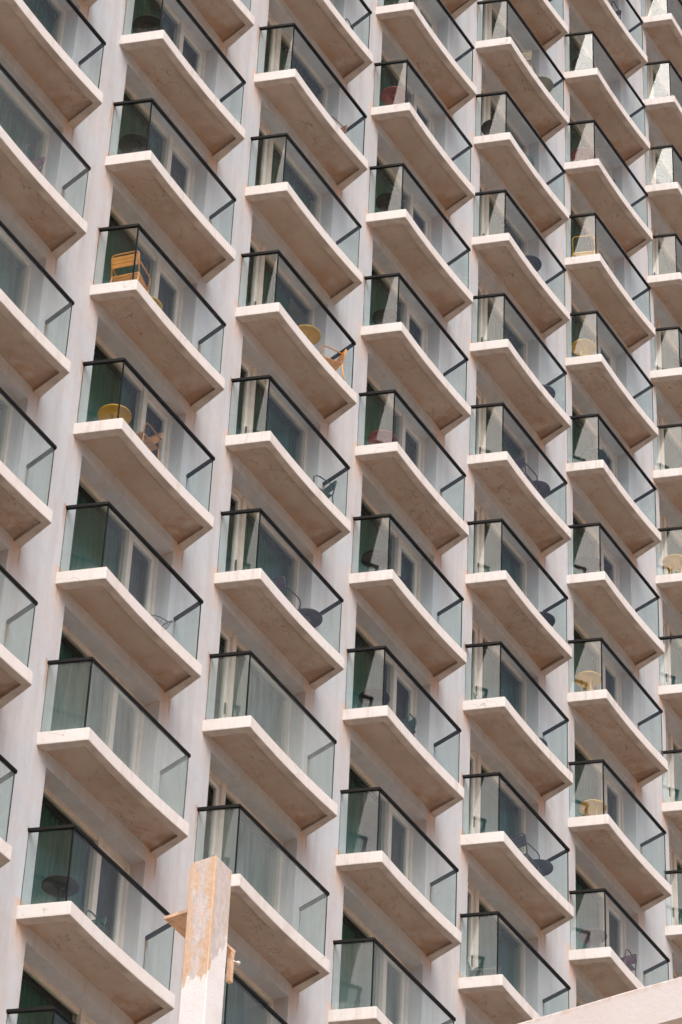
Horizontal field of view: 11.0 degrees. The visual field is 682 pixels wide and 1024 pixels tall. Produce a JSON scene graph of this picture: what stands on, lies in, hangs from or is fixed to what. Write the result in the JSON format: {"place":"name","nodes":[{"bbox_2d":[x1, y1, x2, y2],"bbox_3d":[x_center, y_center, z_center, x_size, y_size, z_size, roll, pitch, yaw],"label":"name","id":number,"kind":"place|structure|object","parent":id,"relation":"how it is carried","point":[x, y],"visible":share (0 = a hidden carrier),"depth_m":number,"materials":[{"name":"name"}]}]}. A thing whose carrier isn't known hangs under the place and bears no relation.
{"place":"outdoors","nodes":[
{"label":"outdoors","id":0,"kind":"place"},
{"bbox_2d":[164,856,240,1023],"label":"wooden post","id":1,"kind":"object","parent":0,"point":[200,924],"visible":1,"depth_m":21.56,"materials":[{"name":"paint"}]},
{"bbox_2d":[0,0,681,1023],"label":"hotel building","id":2,"kind":"structure","parent":0,"point":[378,864],"depth_m":57.83,"materials":[{"name":"paint"}]},
{"bbox_2d":[0,394,12,465],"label":"window","id":3,"kind":"structure","parent":2,"relation":"in","point":[8,411],"depth_m":49.63,"materials":[{"name":"white glass"}]},
{"bbox_2d":[0,229,32,315],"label":"window","id":4,"kind":"structure","parent":2,"relation":"in","point":[12,260],"depth_m":51.49,"materials":[{"name":"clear glass"}]},
{"bbox_2d":[0,77,49,175],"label":"window","id":5,"kind":"structure","parent":2,"relation":"in","point":[22,134],"depth_m":53.23,"materials":[{"name":"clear glass"}]},
{"bbox_2d":[23,0,65,47],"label":"window","id":6,"kind":"structure","parent":2,"relation":"in","point":[44,11],"depth_m":55.23,"materials":[{"name":"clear glass"}]},
{"bbox_2d":[17,960,85,1023],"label":"window","id":7,"kind":"structure","parent":2,"relation":"in","point":[35,991],"depth_m":45.87,"materials":[{"name":"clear glass"}]},
{"bbox_2d":[41,875,78,901],"bbox_3d":[-3.688,5.163,45.963,0.500,0.722,0.500,-11,-43,16],"label":"bistro table","id":8,"kind":"object","parent":2,"relation":"on","point":[54,885],"visible":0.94,"depth_m":46.16,"materials":[{"name":"black metal"}]},
{"bbox_2d":[31,786,102,921],"bbox_3d":[-3.848,4.920,46.969,0.260,2.399,1.731,-20,-46,24],"label":"window","id":9,"kind":"structure","parent":2,"relation":"in","point":[53,847],"depth_m":47.62,"materials":[{"name":"teal glass"}]},
{"bbox_2d":[50,625,118,750],"bbox_3d":[-3.742,2.809,48.806,0.260,2.399,1.731,-20,-46,24],"label":"window","id":10,"kind":"structure","parent":2,"relation":"in","point":[72,680],"depth_m":49.44,"materials":[{"name":"teal glass"}]},
{"bbox_2d":[69,474,133,589],"bbox_3d":[-3.637,0.698,50.643,0.260,2.399,1.731,-20,-46,24],"label":"window","id":11,"kind":"structure","parent":2,"relation":"in","point":[89,524],"depth_m":51.31,"materials":[{"name":"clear glass"}]},
{"bbox_2d":[81,841,129,949],"bbox_3d":[-3.239,5.619,47.737,0.244,2.399,0.714,-20,-46,24],"label":"sliding door","id":12,"kind":"structure","parent":2,"relation":"in","point":[108,874],"depth_m":48.26,"materials":[{"name":"white glass"}]},
{"bbox_2d":[98,404,131,423],"bbox_3d":[-3.332,-1.148,51.495,0.500,0.722,0.500,-22,-47,26],"label":"bistro table","id":13,"kind":"object","parent":2,"relation":"on","point":[107,411],"visible":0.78,"depth_m":51.68,"materials":[{"name":"yellow metal"}]},
{"bbox_2d":[86,335,147,433],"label":"window","id":14,"kind":"structure","parent":2,"relation":"in","point":[105,383],"depth_m":53.21,"materials":[{"name":"green glass"}]},
{"bbox_2d":[99,680,144,777],"bbox_3d":[-3.133,3.508,49.574,0.244,2.399,0.714,-20,-46,24],"label":"sliding door","id":15,"kind":"structure","parent":2,"relation":"in","point":[126,709],"depth_m":50.12,"materials":[{"name":"white glass"}]},
{"bbox_2d":[110,251,150,292],"bbox_3d":[-3.196,-3.445,53.206,0.512,0.843,0.511,-10,-43,15],"label":"balcony chair","id":16,"kind":"object","parent":2,"relation":"on","point":[122,261],"visible":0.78,"depth_m":53.21,"materials":[{"name":"orange wood"}]},
{"bbox_2d":[102,205,161,298],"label":"window","id":17,"kind":"structure","parent":2,"relation":"in","point":[118,241],"depth_m":55.08,"materials":[{"name":"green glass"}]},
{"bbox_2d":[119,133,150,153],"bbox_3d":[-3.243,-5.483,55.046,0.500,0.722,0.500,-16,-44,20],"label":"bistro table","id":18,"kind":"object","parent":2,"relation":"on","point":[132,142],"visible":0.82,"depth_m":55.24,"materials":[{"name":"black metal"}]},
{"bbox_2d":[115,535,158,617],"bbox_3d":[-3.028,1.397,51.411,0.245,2.399,0.714,-20,-46,24],"label":"sliding door","id":19,"kind":"structure","parent":2,"relation":"in","point":[142,557],"depth_m":51.99,"materials":[{"name":"white glass"}]},
{"bbox_2d":[117,83,173,174],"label":"window","id":20,"kind":"structure","parent":2,"relation":"in","point":[134,117],"depth_m":56.98,"materials":[{"name":"green glass"}]},
{"bbox_2d":[133,15,162,32],"bbox_3d":[-3.137,-7.593,56.883,0.500,0.722,0.500,1,-41,2],"label":"bistro table","id":21,"kind":"object","parent":2,"relation":"on","point":[144,23],"visible":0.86,"depth_m":57.06,"materials":[{"name":"black metal"}]},
{"bbox_2d":[136,423,162,459],"bbox_3d":[-2.958,-0.938,51.805,0.512,0.843,0.511,-20,-46,24],"label":"balcony chair","id":22,"kind":"object","parent":2,"relation":"on","point":[150,442],"visible":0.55,"depth_m":51.79,"materials":[{"name":"brown wood"}]},
{"bbox_2d":[131,392,171,469],"bbox_3d":[-2.923,-0.713,53.248,0.245,2.399,0.714,-20,-46,24],"label":"sliding door","id":23,"kind":"structure","parent":2,"relation":"in","point":[156,415],"depth_m":53.89,"materials":[{"name":"clear glass"}]},
{"bbox_2d":[131,0,184,53],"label":"window","id":24,"kind":"structure","parent":2,"relation":"in","point":[141,7],"depth_m":58.93,"materials":[{"name":"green glass"}]},
{"bbox_2d":[146,262,184,330],"bbox_3d":[-2.818,-2.824,55.085,0.245,2.399,0.714,-20,-46,24],"label":"sliding door","id":25,"kind":"structure","parent":2,"relation":"in","point":[169,286],"depth_m":55.75,"materials":[{"name":"clear glass"}]},
{"bbox_2d":[159,141,195,202],"bbox_3d":[-2.712,-4.935,56.922,0.245,2.399,0.714,-20,-46,24],"label":"sliding door","id":26,"kind":"structure","parent":2,"relation":"in","point":[181,165],"depth_m":57.61,"materials":[{"name":"clear glass"}]},
{"bbox_2d":[171,27,206,81],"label":"sliding door","id":27,"kind":"structure","parent":2,"relation":"in","point":[192,50],"depth_m":59.47,"materials":[{"name":"clear glass"}]},
{"bbox_2d":[203,771,221,858],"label":"sliding door","id":28,"kind":"structure","parent":2,"relation":"in","point":[214,785],"depth_m":51.50,"materials":[{"name":"white glass"}]},
{"bbox_2d":[214,622,232,718],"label":"sliding door","id":29,"kind":"structure","parent":2,"relation":"in","point":[225,635],"depth_m":53.23,"materials":[{"name":"white glass"}]},
{"bbox_2d":[225,484,242,571],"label":"sliding door","id":30,"kind":"structure","parent":2,"relation":"in","point":[236,497],"depth_m":55.08,"materials":[{"name":"white glass"}]},
{"bbox_2d":[236,355,252,434],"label":"sliding door","id":31,"kind":"structure","parent":2,"relation":"in","point":[246,368],"depth_m":56.97,"materials":[{"name":"white glass"}]},
{"bbox_2d":[207,782,282,913],"bbox_3d":[-1.451,5.409,51.662,0.260,2.399,1.731,-20,-46,24],"label":"window","id":32,"kind":"structure","parent":2,"relation":"in","point":[254,847],"depth_m":52.27,"materials":[{"name":"grey glass"}]},
{"bbox_2d":[221,957,273,1023],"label":"window","id":33,"kind":"structure","parent":2,"relation":"in","point":[235,998],"depth_m":50.59,"materials":[{"name":"green glass"}]},
{"bbox_2d":[246,233,261,305],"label":"sliding door","id":34,"kind":"structure","parent":2,"relation":"in","point":[255,246],"depth_m":58.82,"materials":[{"name":"white glass"}]},
{"bbox_2d":[217,634,291,756],"bbox_3d":[-1.345,3.298,53.498,0.259,2.399,1.731,-20,-46,24],"label":"window","id":35,"kind":"structure","parent":2,"relation":"in","point":[264,696],"depth_m":54.12,"materials":[{"name":"grey glass"}]},
{"bbox_2d":[255,119,269,185],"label":"sliding door","id":36,"kind":"structure","parent":2,"relation":"in","point":[263,130],"depth_m":60.70,"materials":[{"name":"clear glass"}]},
{"bbox_2d":[228,496,299,608],"bbox_3d":[-1.240,1.187,55.335,0.260,2.399,1.731,-20,-46,24],"label":"window","id":37,"kind":"structure","parent":2,"relation":"in","point":[274,555],"depth_m":55.99,"materials":[{"name":"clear glass"}]},
{"bbox_2d":[264,12,277,72],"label":"sliding door","id":38,"kind":"structure","parent":2,"relation":"in","point":[271,21],"depth_m":62.53,"materials":[{"name":"clear glass"}]},
{"bbox_2d":[238,366,307,471],"bbox_3d":[-1.135,-0.924,57.172,0.260,2.399,1.731,-20,-46,24],"label":"window","id":39,"kind":"structure","parent":2,"relation":"in","point":[285,428],"depth_m":57.88,"materials":[{"name":"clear glass"}]},
{"bbox_2d":[249,245,314,325],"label":"window","id":40,"kind":"structure","parent":2,"relation":"in","point":[265,294],"depth_m":59.60,"materials":[{"name":"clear glass"}]},
{"bbox_2d":[258,131,321,223],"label":"window","id":41,"kind":"structure","parent":2,"relation":"in","point":[274,167],"depth_m":61.55,"materials":[{"name":"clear glass"}]},
{"bbox_2d":[266,24,327,110],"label":"window","id":42,"kind":"structure","parent":2,"relation":"in","point":[283,45],"depth_m":63.35,"materials":[{"name":"clear glass"}]},
{"bbox_2d":[297,608,322,627],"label":"bistro table","id":43,"kind":"object","parent":2,"relation":"on","point":[313,618],"visible":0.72,"depth_m":55.05,"materials":[{"name":"grey metal"}]},
{"bbox_2d":[339,904,387,1014],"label":"window","id":44,"kind":"structure","parent":2,"relation":"in","point":[356,958],"depth_m":54.29,"materials":[{"name":"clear glass"}]},
{"bbox_2d":[346,758,392,859],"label":"window","id":45,"kind":"structure","parent":2,"relation":"in","point":[357,778],"depth_m":56.11,"materials":[{"name":"green glass"}]},
{"bbox_2d":[359,688,389,706],"bbox_3d":[0.520,3.246,56.324,0.500,0.722,0.500,8,-41,-6],"label":"bistro table","id":46,"kind":"object","parent":2,"relation":"on","point":[370,697],"visible":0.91,"depth_m":56.53,"materials":[{"name":"black metal"}]},
{"bbox_2d":[352,621,397,714],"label":"window","id":47,"kind":"structure","parent":2,"relation":"in","point":[368,665],"depth_m":58.06,"materials":[{"name":"green glass"}]},
{"bbox_2d":[361,549,390,570],"bbox_3d":[0.570,1.049,58.064,0.500,0.722,0.500,5,-41,-3],"label":"bistro table","id":48,"kind":"object","parent":2,"relation":"on","point":[375,559],"visible":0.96,"depth_m":58.27,"materials":[{"name":"black metal"}]},
{"bbox_2d":[358,493,401,576],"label":"window","id":49,"kind":"structure","parent":2,"relation":"in","point":[374,533],"depth_m":59.95,"materials":[{"name":"green glass"}]},
{"bbox_2d":[368,430,396,444],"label":"bistro table","id":50,"kind":"object","parent":2,"relation":"on","point":[379,436],"visible":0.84,"depth_m":60.19,"materials":[{"name":"red metal"}]},
{"bbox_2d":[364,372,405,450],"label":"window","id":51,"kind":"structure","parent":2,"relation":"in","point":[376,417],"depth_m":61.80,"materials":[{"name":"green glass"}]},
{"bbox_2d":[372,308,400,324],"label":"bistro table","id":52,"kind":"object","parent":2,"relation":"on","point":[384,315],"visible":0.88,"depth_m":61.96,"materials":[{"name":"black metal"}]},
{"bbox_2d":[369,258,409,330],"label":"window","id":53,"kind":"structure","parent":2,"relation":"in","point":[379,299],"depth_m":63.66,"materials":[{"name":"green glass"}]},
{"bbox_2d":[376,192,402,211],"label":"bistro table","id":54,"kind":"object","parent":2,"relation":"on","point":[388,201],"visible":0.88,"depth_m":63.72,"materials":[{"name":"black metal"}]},
{"bbox_2d":[372,948,408,1023],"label":"sliding door","id":55,"kind":"structure","parent":2,"relation":"in","point":[394,972],"depth_m":54.97,"materials":[{"name":"white glass"}]},
{"bbox_2d":[374,151,413,218],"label":"window","id":56,"kind":"structure","parent":2,"relation":"in","point":[383,185],"depth_m":65.52,"materials":[{"name":"green glass"}]},
{"bbox_2d":[381,86,407,104],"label":"bistro table","id":57,"kind":"object","parent":2,"relation":"on","point":[391,95],"visible":0.9,"depth_m":65.54,"materials":[{"name":"red metal"}]},
{"bbox_2d":[378,807,412,882],"bbox_3d":[0.845,5.791,56.238,0.244,2.399,0.714,-20,-46,24],"label":"sliding door","id":58,"kind":"structure","parent":2,"relation":"in","point":[400,824],"depth_m":56.83,"materials":[{"name":"clear glass"}]},
{"bbox_2d":[379,51,416,112],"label":"window","id":59,"kind":"structure","parent":2,"relation":"in","point":[385,81],"depth_m":67.32,"materials":[{"name":"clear glass"}]},
{"bbox_2d":[384,667,417,737],"bbox_3d":[0.950,3.680,58.075,0.244,2.399,0.714,-20,-46,24],"label":"sliding door","id":60,"kind":"structure","parent":2,"relation":"in","point":[405,687],"depth_m":58.74,"materials":[{"name":"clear glass"}]},
{"bbox_2d":[389,539,420,602],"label":"sliding door","id":61,"kind":"structure","parent":2,"relation":"in","point":[409,560],"depth_m":60.58,"materials":[{"name":"clear glass"}]},
{"bbox_2d":[394,418,424,475],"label":"sliding door","id":62,"kind":"structure","parent":2,"relation":"in","point":[413,439],"depth_m":62.44,"materials":[{"name":"clear glass"}]},
{"bbox_2d":[398,305,427,355],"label":"sliding door","id":63,"kind":"structure","parent":2,"relation":"in","point":[416,324],"depth_m":64.30,"materials":[{"name":"grey glass"}]},
{"bbox_2d":[402,198,431,242],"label":"sliding door","id":64,"kind":"structure","parent":2,"relation":"in","point":[420,217],"depth_m":66.13,"materials":[{"name":"grey glass"}]},
{"bbox_2d":[406,96,434,136],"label":"sliding door","id":65,"kind":"structure","parent":2,"relation":"in","point":[422,111],"depth_m":67.98,"materials":[{"name":"grey glass"}]},
{"bbox_2d":[467,882,474,976],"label":"sliding door","id":66,"kind":"structure","parent":2,"relation":"in","point":[471,889],"depth_m":57.98,"materials":[{"name":"white glass"}]},
{"bbox_2d":[469,747,476,833],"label":"sliding door","id":67,"kind":"structure","parent":2,"relation":"in","point":[473,755],"depth_m":59.80,"materials":[{"name":"white glass"}]},
{"bbox_2d":[472,619,478,699],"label":"sliding door","id":68,"kind":"structure","parent":2,"relation":"in","point":[475,628],"depth_m":61.67,"materials":[{"name":"white glass"}]},
{"bbox_2d":[474,500,480,573],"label":"sliding door","id":69,"kind":"structure","parent":2,"relation":"in","point":[477,508],"depth_m":63.50,"materials":[{"name":"white glass"}]},
{"bbox_2d":[476,387,482,454],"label":"sliding door","id":70,"kind":"structure","parent":2,"relation":"in","point":[479,395],"depth_m":65.36,"materials":[{"name":"white glass"}]},
{"bbox_2d":[481,119,504,134],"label":"bistro table","id":71,"kind":"object","parent":2,"relation":"on","point":[492,126],"visible":0.83,"depth_m":69.83,"materials":[{"name":"black metal"}]},
{"bbox_2d":[466,889,524,998],"bbox_3d":[2.528,7.692,58.325,0.260,2.399,1.731,-20,-46,24],"label":"window","id":72,"kind":"structure","parent":2,"relation":"in","point":[484,953],"depth_m":58.96,"materials":[{"name":"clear glass"}]},
{"bbox_2d":[469,754,525,853],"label":"window","id":73,"kind":"structure","parent":2,"relation":"in","point":[486,788],"depth_m":60.79,"materials":[{"name":"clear glass"}]},
{"bbox_2d":[471,627,525,722],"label":"window","id":74,"kind":"structure","parent":2,"relation":"in","point":[488,657],"depth_m":62.66,"materials":[{"name":"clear glass"}]},
{"bbox_2d":[473,507,526,596],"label":"window","id":75,"kind":"structure","parent":2,"relation":"in","point":[489,550],"depth_m":64.49,"materials":[{"name":"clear glass"}]},
{"bbox_2d":[475,394,526,472],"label":"window","id":76,"kind":"structure","parent":2,"relation":"in","point":[491,438],"depth_m":66.29,"materials":[{"name":"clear glass"}]},
{"bbox_2d":[477,288,527,365],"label":"window","id":77,"kind":"structure","parent":2,"relation":"in","point":[492,330],"depth_m":68.15,"materials":[{"name":"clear glass"}]},
{"bbox_2d":[479,186,527,254],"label":"window","id":78,"kind":"structure","parent":2,"relation":"in","point":[492,225],"depth_m":69.95,"materials":[{"name":"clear glass"}]},
{"bbox_2d":[482,3,528,63],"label":"window","id":79,"kind":"structure","parent":2,"relation":"in","point":[493,32],"depth_m":73.52,"materials":[{"name":"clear glass"}]},
{"bbox_2d":[486,91,527,153],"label":"window","id":80,"kind":"structure","parent":2,"relation":"in","point":[491,105],"depth_m":71.82,"materials":[{"name":"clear glass"}]},
{"bbox_2d":[569,26,595,70],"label":"window","id":81,"kind":"structure","parent":2,"relation":"in","point":[573,54],"depth_m":77.65,"materials":[{"name":"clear glass"}]},
{"bbox_2d":[570,113,597,161],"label":"window","id":82,"kind":"structure","parent":2,"relation":"in","point":[575,143],"depth_m":75.87,"materials":[{"name":"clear glass"}]},
{"bbox_2d":[572,339,595,355],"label":"bistro table","id":83,"kind":"object","parent":2,"relation":"on","point":[583,347],"visible":0.73,"depth_m":70.42,"materials":[{"name":"yellow metal"}]},
{"bbox_2d":[571,205,598,256],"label":"window","id":84,"kind":"structure","parent":2,"relation":"in","point":[580,244],"depth_m":74.06,"materials":[{"name":"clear glass"}]},
{"bbox_2d":[571,300,600,356],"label":"window","id":85,"kind":"structure","parent":2,"relation":"in","point":[577,333],"depth_m":72.22,"materials":[{"name":"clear glass"}]},
{"bbox_2d":[572,401,601,462],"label":"window","id":86,"kind":"structure","parent":2,"relation":"in","point":[580,439],"depth_m":70.33,"materials":[{"name":"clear glass"}]},
{"bbox_2d":[575,556,599,573],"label":"bistro table","id":87,"kind":"object","parent":2,"relation":"on","point":[586,564],"visible":0.67,"depth_m":66.82,"materials":[{"name":"black metal"}]},
{"bbox_2d":[575,671,600,691],"bbox_3d":[4.542,3.350,64.747,0.500,0.725,0.500,-31,-51,33],"label":"bistro table","id":88,"kind":"object","parent":2,"relation":"on","point":[588,679],"visible":0.74,"depth_m":64.96,"materials":[{"name":"yellow metal"}]},
{"bbox_2d":[573,507,603,573],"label":"window","id":89,"kind":"structure","parent":2,"relation":"in","point":[581,545],"depth_m":68.53,"materials":[{"name":"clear glass"}]},
{"bbox_2d":[574,620,605,691],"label":"window","id":90,"kind":"structure","parent":2,"relation":"in","point":[583,652],"depth_m":66.66,"materials":[{"name":"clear glass"}]},
{"bbox_2d":[574,737,606,816],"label":"window","id":91,"kind":"structure","parent":2,"relation":"in","point":[584,780],"depth_m":64.79,"materials":[{"name":"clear glass"}]},
{"bbox_2d":[575,863,608,949],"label":"window","id":92,"kind":"structure","parent":2,"relation":"in","point":[586,902],"depth_m":62.93,"materials":[{"name":"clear glass"}]},
{"bbox_2d":[578,928,606,948],"bbox_3d":[4.369,7.650,61.161,0.500,0.725,0.500,-4,-41,8],"label":"bistro table","id":93,"kind":"object","parent":2,"relation":"on","point":[592,936],"visible":0.66,"depth_m":61.37,"materials":[{"name":"metal"}]},
{"bbox_2d":[579,799,606,815],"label":"bistro table","id":94,"kind":"object","parent":2,"relation":"on","point":[591,807],"visible":0.59,"depth_m":63.24,"materials":[{"name":"yellow metal"}]},
{"bbox_2d":[592,545,619,591],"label":"sliding door","id":95,"kind":"structure","parent":2,"relation":"in","point":[610,562],"depth_m":69.12,"materials":[{"name":"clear glass"}]},
{"bbox_2d":[594,656,621,708],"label":"sliding door","id":96,"kind":"structure","parent":2,"relation":"in","point":[611,673],"depth_m":67.27,"materials":[{"name":"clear glass"}]},
{"bbox_2d":[595,775,623,832],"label":"sliding door","id":97,"kind":"structure","parent":2,"relation":"in","point":[614,793],"depth_m":65.41,"materials":[{"name":"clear glass"}]},
{"bbox_2d":[596,900,626,957],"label":"sliding door","id":98,"kind":"structure","parent":2,"relation":"in","point":[616,918],"depth_m":63.53,"materials":[{"name":"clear glass"}]},
{"bbox_2d":[649,60,680,105],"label":"window","id":99,"kind":"structure","parent":2,"relation":"in","point":[654,92],"depth_m":82.04,"materials":[{"name":"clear glass"}]},
{"bbox_2d":[651,143,681,187],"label":"window","id":100,"kind":"structure","parent":2,"relation":"in","point":[658,177],"depth_m":80.24,"materials":[{"name":"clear glass"}]},
{"bbox_2d":[654,230,681,274],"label":"window","id":101,"kind":"structure","parent":2,"relation":"in","point":[661,266],"depth_m":78.42,"materials":[{"name":"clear glass"}]},
{"bbox_2d":[656,321,681,369],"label":"window","id":102,"kind":"structure","parent":2,"relation":"in","point":[665,360],"depth_m":76.56,"materials":[{"name":"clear glass"}]},
{"bbox_2d":[659,416,681,469],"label":"window","id":103,"kind":"structure","parent":2,"relation":"in","point":[669,459],"depth_m":74.71,"materials":[{"name":"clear glass"}]},
{"bbox_2d":[662,516,681,574],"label":"window","id":104,"kind":"structure","parent":2,"relation":"in","point":[669,548],"depth_m":72.84,"materials":[{"name":"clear glass"}]},
{"bbox_2d":[665,622,681,684],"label":"window","id":105,"kind":"structure","parent":2,"relation":"in","point":[673,658],"depth_m":70.86,"materials":[{"name":"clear glass"}]},
{"bbox_2d":[668,733,681,801],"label":"window","id":106,"kind":"structure","parent":2,"relation":"in","point":[675,764],"depth_m":68.85,"materials":[{"name":"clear glass"}]},
{"bbox_2d":[672,850,681,924],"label":"window","id":107,"kind":"structure","parent":2,"relation":"in","point":[676,861],"depth_m":66.83,"materials":[{"name":"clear glass"}]},
{"bbox_2d":[518,977,681,1023],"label":"concrete beam","id":108,"kind":"structure","parent":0,"point":[659,1003],"depth_m":18.60,"materials":[{"name":"white paint"}]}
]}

